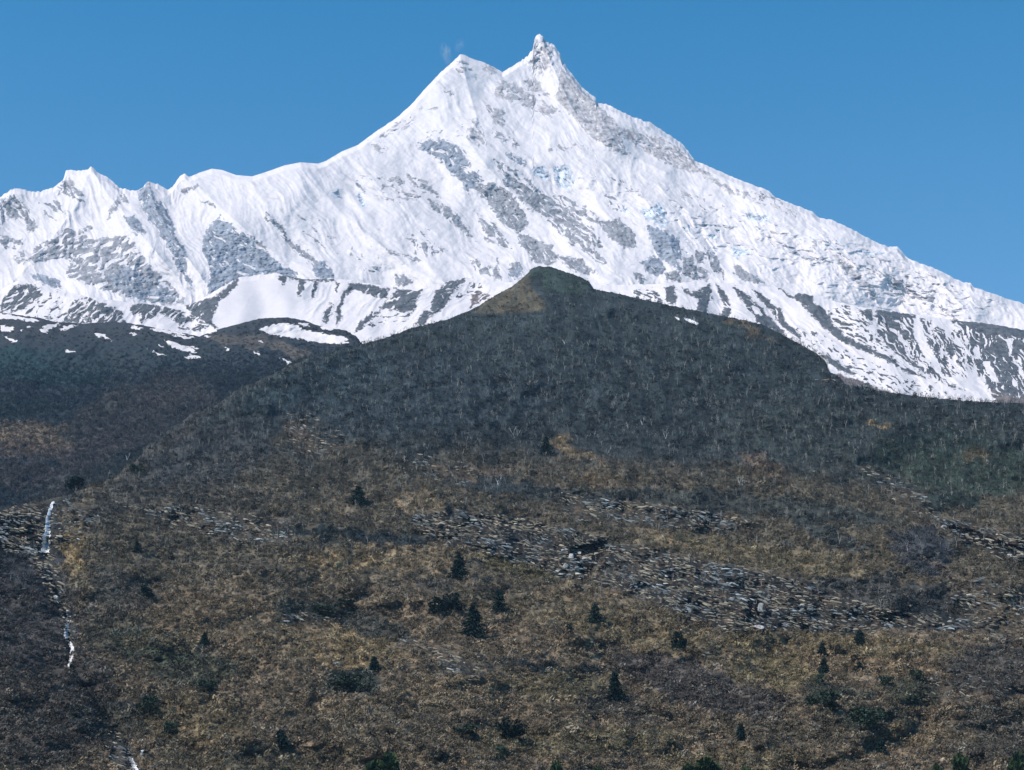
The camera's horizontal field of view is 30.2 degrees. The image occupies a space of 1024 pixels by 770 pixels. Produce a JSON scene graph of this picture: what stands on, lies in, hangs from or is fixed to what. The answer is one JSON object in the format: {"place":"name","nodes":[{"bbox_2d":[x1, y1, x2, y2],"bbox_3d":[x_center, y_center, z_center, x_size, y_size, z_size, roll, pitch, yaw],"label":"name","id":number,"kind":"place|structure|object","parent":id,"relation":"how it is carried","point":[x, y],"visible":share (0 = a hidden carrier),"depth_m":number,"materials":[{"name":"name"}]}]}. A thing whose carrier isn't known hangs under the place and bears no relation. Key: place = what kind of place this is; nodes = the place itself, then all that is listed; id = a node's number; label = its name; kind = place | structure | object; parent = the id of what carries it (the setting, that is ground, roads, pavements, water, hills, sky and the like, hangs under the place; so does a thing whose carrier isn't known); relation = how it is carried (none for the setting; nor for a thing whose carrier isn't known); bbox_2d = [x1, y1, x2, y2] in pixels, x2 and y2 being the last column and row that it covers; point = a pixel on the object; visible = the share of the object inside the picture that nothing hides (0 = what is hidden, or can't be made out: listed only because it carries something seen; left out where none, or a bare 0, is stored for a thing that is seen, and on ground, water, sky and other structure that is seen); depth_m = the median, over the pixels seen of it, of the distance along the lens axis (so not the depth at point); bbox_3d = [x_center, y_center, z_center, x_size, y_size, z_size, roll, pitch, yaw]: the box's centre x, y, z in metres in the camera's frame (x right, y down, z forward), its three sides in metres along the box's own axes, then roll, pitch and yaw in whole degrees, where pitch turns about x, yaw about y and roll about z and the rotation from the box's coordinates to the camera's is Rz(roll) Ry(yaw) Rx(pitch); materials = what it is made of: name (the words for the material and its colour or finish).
{"place":"outdoors","nodes":[
{"label":"outdoors","id":0,"kind":"place"},
{"bbox_2d":[0,313,359,508],"bbox_3d":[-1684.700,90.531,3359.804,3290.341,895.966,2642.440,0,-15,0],"label":"hill","id":1,"kind":"structure","parent":0,"point":[277,329],"depth_m":3582.20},
{"bbox_2d":[0,355,310,506],"bbox_3d":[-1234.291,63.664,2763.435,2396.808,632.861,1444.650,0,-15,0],"label":"gully wood","id":2,"kind":"object","parent":1,"relation":"on","point":[104,420],"visible":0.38,"depth_m":3010.92,"materials":[{"name":"plant"}]},
{"bbox_2d":[0,318,360,507],"bbox_3d":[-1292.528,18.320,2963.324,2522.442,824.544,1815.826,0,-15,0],"label":"hill scrub","id":3,"kind":"object","parent":1,"relation":"on","point":[19,431],"visible":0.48,"depth_m":3037.09,"materials":[{"name":"plant"}]},
{"bbox_2d":[0,266,1023,769],"bbox_3d":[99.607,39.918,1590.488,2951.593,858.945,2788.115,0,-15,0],"label":"hillside","id":4,"kind":"structure","parent":0,"point":[546,308],"depth_m":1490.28,"materials":[{"name":"brown plant"}]},
{"bbox_2d":[40,501,53,552],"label":"waterfall","id":5,"kind":"structure","parent":4,"relation":"on","point":[45,534],"depth_m":1469.02,"materials":[{"name":"white liquid"}]},
{"bbox_2d":[64,620,70,638],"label":"waterfall","id":6,"kind":"structure","parent":4,"relation":"on","point":[66,634],"depth_m":1222.96,"materials":[{"name":"white liquid"}]},
{"bbox_2d":[68,642,73,666],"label":"waterfall","id":7,"kind":"structure","parent":4,"relation":"on","point":[72,648],"depth_m":1167.84,"materials":[{"name":"white liquid"}]},
{"bbox_2d":[64,476,85,491],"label":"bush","id":8,"kind":"object","parent":4,"relation":"on","point":[76,481],"visible":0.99,"depth_m":1609.71,"materials":[{"name":"green plant"}]},
{"bbox_2d":[129,757,137,769],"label":"waterfall","id":9,"kind":"structure","parent":4,"relation":"on","point":[133,765],"depth_m":942.88,"materials":[{"name":"white liquid"}]},
{"bbox_2d":[129,464,145,471],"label":"evergreen bush","id":10,"kind":"object","parent":4,"relation":"on","point":[133,467],"visible":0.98,"depth_m":1633.44,"materials":[{"name":"green plant"}]},
{"bbox_2d":[131,541,143,552],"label":"conifer tree","id":11,"kind":"object","parent":4,"relation":"on","point":[137,548],"visible":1,"depth_m":1384.65,"materials":[{"name":"green plant"}]},
{"bbox_2d":[139,584,154,598],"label":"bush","id":12,"kind":"object","parent":4,"relation":"on","point":[145,589],"visible":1,"depth_m":1265.76,"materials":[{"name":"green plant"}]},
{"bbox_2d":[135,695,160,713],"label":"evergreen bush","id":13,"kind":"object","parent":4,"relation":"on","point":[148,701],"visible":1,"depth_m":1021.09,"materials":[{"name":"green plant"}]},
{"bbox_2d":[161,720,177,734],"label":"evergreen bush","id":14,"kind":"object","parent":4,"relation":"on","point":[169,725],"visible":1,"depth_m":979.53,"materials":[{"name":"green plant"}]},
{"bbox_2d":[197,632,210,646],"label":"conifer tree","id":15,"kind":"object","parent":4,"relation":"on","point":[204,640],"visible":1,"depth_m":1152.25,"materials":[{"name":"green plant"}]},
{"bbox_2d":[197,679,218,692],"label":"evergreen bush","id":16,"kind":"object","parent":4,"relation":"on","point":[209,687],"visible":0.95,"depth_m":1053.84,"materials":[{"name":"green plant"}]},
{"bbox_2d":[273,729,291,749],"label":"conifer tree","id":17,"kind":"object","parent":4,"relation":"on","point":[280,733],"visible":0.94,"depth_m":943.24,"materials":[{"name":"green plant"}]},
{"bbox_2d":[312,605,336,613],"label":"evergreen bush","id":18,"kind":"object","parent":4,"relation":"on","point":[317,608],"visible":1,"depth_m":1253.33,"materials":[{"name":"green plant"}]},
{"bbox_2d":[336,597,356,609],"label":"evergreen bush","id":19,"kind":"object","parent":4,"relation":"on","point":[349,602],"visible":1,"depth_m":1274.31,"materials":[{"name":"green plant"}]},
{"bbox_2d":[331,674,371,690],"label":"evergreen bush","id":20,"kind":"object","parent":4,"relation":"on","point":[349,682],"visible":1,"depth_m":1041.46,"materials":[{"name":"green plant"}]},
{"bbox_2d":[344,486,368,504],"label":"conifer tree","id":21,"kind":"object","parent":4,"relation":"on","point":[358,493],"visible":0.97,"depth_m":1540.25,"materials":[{"name":"green plant"}]},
{"bbox_2d":[368,656,382,670],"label":"conifer tree","id":22,"kind":"object","parent":4,"relation":"on","point":[373,665],"visible":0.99,"depth_m":1103.65,"materials":[{"name":"green plant"}]},
{"bbox_2d":[365,751,399,769],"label":"valley pine tree","id":23,"kind":"object","parent":4,"relation":"on","point":[388,761],"visible":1,"depth_m":842.93,"materials":[{"name":"green plant"}]},
{"bbox_2d":[408,700,417,709],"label":"leafy bush","id":24,"kind":"object","parent":4,"relation":"on","point":[414,704],"visible":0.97,"depth_m":1000.90,"materials":[{"name":"green plant"}]},
{"bbox_2d":[428,596,448,613],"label":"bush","id":25,"kind":"object","parent":4,"relation":"on","point":[438,607],"visible":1,"depth_m":1232.44,"materials":[{"name":"green plant"}]},
{"bbox_2d":[441,592,466,610],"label":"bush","id":26,"kind":"object","parent":4,"relation":"on","point":[452,603],"visible":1,"depth_m":1237.90,"materials":[{"name":"green plant"}]},
{"bbox_2d":[446,551,468,578],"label":"conifer tree","id":27,"kind":"object","parent":4,"relation":"on","point":[458,570],"visible":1,"depth_m":1315.91,"materials":[{"name":"green plant"}]},
{"bbox_2d":[451,723,478,736],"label":"evergreen bush","id":28,"kind":"object","parent":4,"relation":"on","point":[465,728],"visible":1,"depth_m":951.35,"materials":[{"name":"green plant"}]},
{"bbox_2d":[458,604,489,637],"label":"conifer tree","id":29,"kind":"object","parent":4,"relation":"on","point":[472,628],"visible":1,"depth_m":1189.73,"materials":[{"name":"green plant"}]},
{"bbox_2d":[488,591,513,611],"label":"conifer tree","id":30,"kind":"object","parent":4,"relation":"on","point":[498,604],"visible":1,"depth_m":1248.83,"materials":[{"name":"green plant"}]},
{"bbox_2d":[495,745,508,759],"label":"evergreen bush","id":31,"kind":"object","parent":4,"relation":"on","point":[503,749],"visible":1,"depth_m":922.41,"materials":[{"name":"green plant"}]},
{"bbox_2d":[0,267,1023,769],"bbox_3d":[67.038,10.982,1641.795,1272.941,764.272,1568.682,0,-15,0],"label":"scrub","id":32,"kind":"object","parent":4,"relation":"on","point":[960,739],"visible":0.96,"depth_m":1145.10,"materials":[{"name":"green plant"}]},
{"bbox_2d":[0,272,1023,575],"bbox_3d":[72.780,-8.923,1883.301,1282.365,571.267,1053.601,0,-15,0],"label":"bare wood","id":33,"kind":"object","parent":4,"relation":"on","point":[644,430],"visible":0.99,"depth_m":1777.63,"materials":[{"name":"plant"}]},
{"bbox_2d":[0,379,1023,769],"bbox_3d":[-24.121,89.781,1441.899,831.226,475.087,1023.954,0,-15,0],"label":"cliff ledges","id":34,"kind":"object","parent":4,"relation":"on","point":[554,531],"visible":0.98,"depth_m":1375.61,"materials":[{"name":"grey stone"}]},
{"bbox_2d":[0,424,1023,760],"bbox_3d":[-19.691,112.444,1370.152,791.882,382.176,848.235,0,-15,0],"label":"rubble","id":35,"kind":"object","parent":4,"relation":"on","point":[538,552],"visible":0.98,"depth_m":1359.04,"materials":[{"name":"grey stone"}]},
{"bbox_2d":[496,717,529,740],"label":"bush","id":36,"kind":"object","parent":4,"relation":"on","point":[519,730],"visible":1,"depth_m":956.64,"materials":[{"name":"green plant"}]},
{"bbox_2d":[4,295,1023,611],"bbox_3d":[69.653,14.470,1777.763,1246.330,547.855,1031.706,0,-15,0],"label":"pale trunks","id":37,"kind":"object","parent":4,"relation":"on","point":[550,493],"visible":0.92,"depth_m":1538.73,"materials":[{"name":"grey plant"}]},
{"bbox_2d":[538,436,554,455],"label":"conifer tree","id":38,"kind":"object","parent":4,"relation":"on","point":[546,446],"visible":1,"depth_m":1710.49,"materials":[{"name":"green plant"}]},
{"bbox_2d":[549,759,562,769],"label":"valley pine tree","id":39,"kind":"object","parent":4,"relation":"on","point":[555,765],"visible":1,"depth_m":851.77,"materials":[{"name":"green plant"}]},
{"bbox_2d":[560,622,572,632],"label":"leafy bush","id":40,"kind":"object","parent":4,"relation":"on","point":[567,626],"visible":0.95,"depth_m":1159.99,"materials":[{"name":"green plant"}]},
{"bbox_2d":[585,603,605,622],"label":"conifer tree","id":41,"kind":"object","parent":4,"relation":"on","point":[595,615],"visible":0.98,"depth_m":1187.74,"materials":[{"name":"green plant"}]},
{"bbox_2d":[592,765,604,769],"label":"valley pine tree","id":42,"kind":"object","parent":4,"relation":"on","point":[597,767],"visible":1,"depth_m":848.85,"materials":[{"name":"green plant"}]},
{"bbox_2d":[606,672,628,701],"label":"conifer tree","id":43,"kind":"object","parent":4,"relation":"on","point":[615,682],"visible":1,"depth_m":1051.31,"materials":[{"name":"green plant"}]},
{"bbox_2d":[670,631,687,649],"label":"pine tree","id":44,"kind":"object","parent":4,"relation":"on","point":[682,642],"visible":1,"depth_m":1132.03,"materials":[{"name":"green plant"}]},
{"bbox_2d":[681,761,695,769],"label":"valley pine tree","id":45,"kind":"object","parent":4,"relation":"on","point":[687,766],"visible":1,"depth_m":812.85,"materials":[{"name":"green plant"}]},
{"bbox_2d":[694,756,722,769],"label":"valley pine tree","id":46,"kind":"object","parent":4,"relation":"on","point":[707,763],"visible":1,"depth_m":819.28,"materials":[{"name":"green plant"}]},
{"bbox_2d":[733,723,746,739],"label":"conifer tree","id":47,"kind":"object","parent":4,"relation":"on","point":[741,734],"visible":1,"depth_m":953.61,"materials":[{"name":"green plant"}]},
{"bbox_2d":[754,625,763,629],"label":"boulder","id":48,"kind":"object","parent":4,"relation":"on","point":[760,627],"visible":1,"depth_m":1186.29,"materials":[{"name":"grey stone"}]},
{"bbox_2d":[758,603,762,611],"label":"boulder","id":49,"kind":"object","parent":4,"relation":"on","point":[760,606],"visible":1,"depth_m":1237.55,"materials":[{"name":"grey stone"}]},
{"bbox_2d":[813,673,823,684],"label":"evergreen bush","id":50,"kind":"object","parent":4,"relation":"on","point":[819,676],"visible":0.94,"depth_m":1057.57,"materials":[{"name":"green plant"}]},
{"bbox_2d":[816,643,829,657],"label":"conifer tree","id":51,"kind":"object","parent":4,"relation":"on","point":[822,649],"visible":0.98,"depth_m":1145.82,"materials":[{"name":"green plant"}]},
{"bbox_2d":[804,689,842,711],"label":"evergreen bush","id":52,"kind":"object","parent":4,"relation":"on","point":[833,704],"visible":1,"depth_m":985.43,"materials":[{"name":"green plant"}]},
{"bbox_2d":[816,658,830,674],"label":"conifer tree","id":53,"kind":"object","parent":4,"relation":"on","point":[824,667],"visible":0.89,"depth_m":1093.99,"materials":[{"name":"green plant"}]},
{"bbox_2d":[828,644,846,655],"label":"leafy bush","id":54,"kind":"object","parent":4,"relation":"on","point":[838,649],"visible":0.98,"depth_m":1147.33,"materials":[{"name":"green plant"}]},
{"bbox_2d":[849,661,865,672],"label":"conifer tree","id":55,"kind":"object","parent":4,"relation":"on","point":[860,666],"visible":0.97,"depth_m":1097.01,"materials":[{"name":"green plant"}]},
{"bbox_2d":[851,654,865,662],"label":"leafy bush","id":56,"kind":"object","parent":4,"relation":"on","point":[855,656],"visible":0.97,"depth_m":1123.71,"materials":[{"name":"green plant"}]},
{"bbox_2d":[853,629,867,644],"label":"conifer tree","id":57,"kind":"object","parent":4,"relation":"on","point":[860,637],"visible":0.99,"depth_m":1168.12,"materials":[{"name":"green plant"}]},
{"bbox_2d":[845,707,887,728],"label":"evergreen bush","id":58,"kind":"object","parent":4,"relation":"on","point":[862,711],"visible":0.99,"depth_m":966.18,"materials":[{"name":"green plant"}]},
{"bbox_2d":[873,739,887,753],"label":"conifer tree","id":59,"kind":"object","parent":4,"relation":"on","point":[881,746],"visible":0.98,"depth_m":949.15,"materials":[{"name":"green plant"}]},
{"bbox_2d":[877,675,893,686],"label":"evergreen bush","id":60,"kind":"object","parent":4,"relation":"on","point":[886,679],"visible":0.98,"depth_m":1042.02,"materials":[{"name":"green plant"}]},
{"bbox_2d":[890,652,902,660],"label":"leafy bush","id":61,"kind":"object","parent":4,"relation":"on","point":[895,655],"visible":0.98,"depth_m":1108.83,"materials":[{"name":"green plant"}]},
{"bbox_2d":[905,652,913,660],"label":"leafy bush","id":62,"kind":"object","parent":4,"relation":"on","point":[907,657],"visible":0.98,"depth_m":1103.62,"materials":[{"name":"green plant"}]},
{"bbox_2d":[909,693,918,704],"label":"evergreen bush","id":63,"kind":"object","parent":4,"relation":"on","point":[915,697],"visible":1,"depth_m":1008.50,"materials":[{"name":"green plant"}]},
{"bbox_2d":[909,669,924,680],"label":"evergreen bush","id":64,"kind":"object","parent":4,"relation":"on","point":[918,674],"visible":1,"depth_m":1047.71,"materials":[{"name":"green plant"}]},
{"bbox_2d":[931,763,942,769],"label":"valley pine tree","id":65,"kind":"object","parent":4,"relation":"on","point":[936,766],"visible":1,"depth_m":816.72,"materials":[{"name":"green plant"}]},
{"bbox_2d":[951,752,970,769],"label":"valley pine tree","id":66,"kind":"object","parent":4,"relation":"on","point":[959,761],"visible":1,"depth_m":816.21,"materials":[{"name":"green plant"}]},
{"bbox_2d":[1007,750,1023,769],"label":"valley pine tree","id":67,"kind":"object","parent":4,"relation":"on","point":[1016,761],"visible":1,"depth_m":832.56,"materials":[{"name":"green plant"}]},
{"bbox_2d":[0,34,1023,329],"bbox_3d":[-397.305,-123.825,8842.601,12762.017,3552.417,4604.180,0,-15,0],"label":"snow mountain","id":68,"kind":"structure","parent":0,"point":[462,166],"depth_m":8060.05,"materials":[{"name":"white snow"}]},
{"bbox_2d":[0,273,1023,402],"bbox_3d":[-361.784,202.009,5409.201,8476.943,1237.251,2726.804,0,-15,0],"label":"snow ridge","id":69,"kind":"structure","parent":0,"point":[909,354],"depth_m":5389.33,"materials":[{"name":"white snow"}]},
{"bbox_2d":[0,0,1023,303],"label":"sky","id":70,"kind":"structure","parent":0,"point":[899,123],"materials":[{"name":"blue"}]}
]}

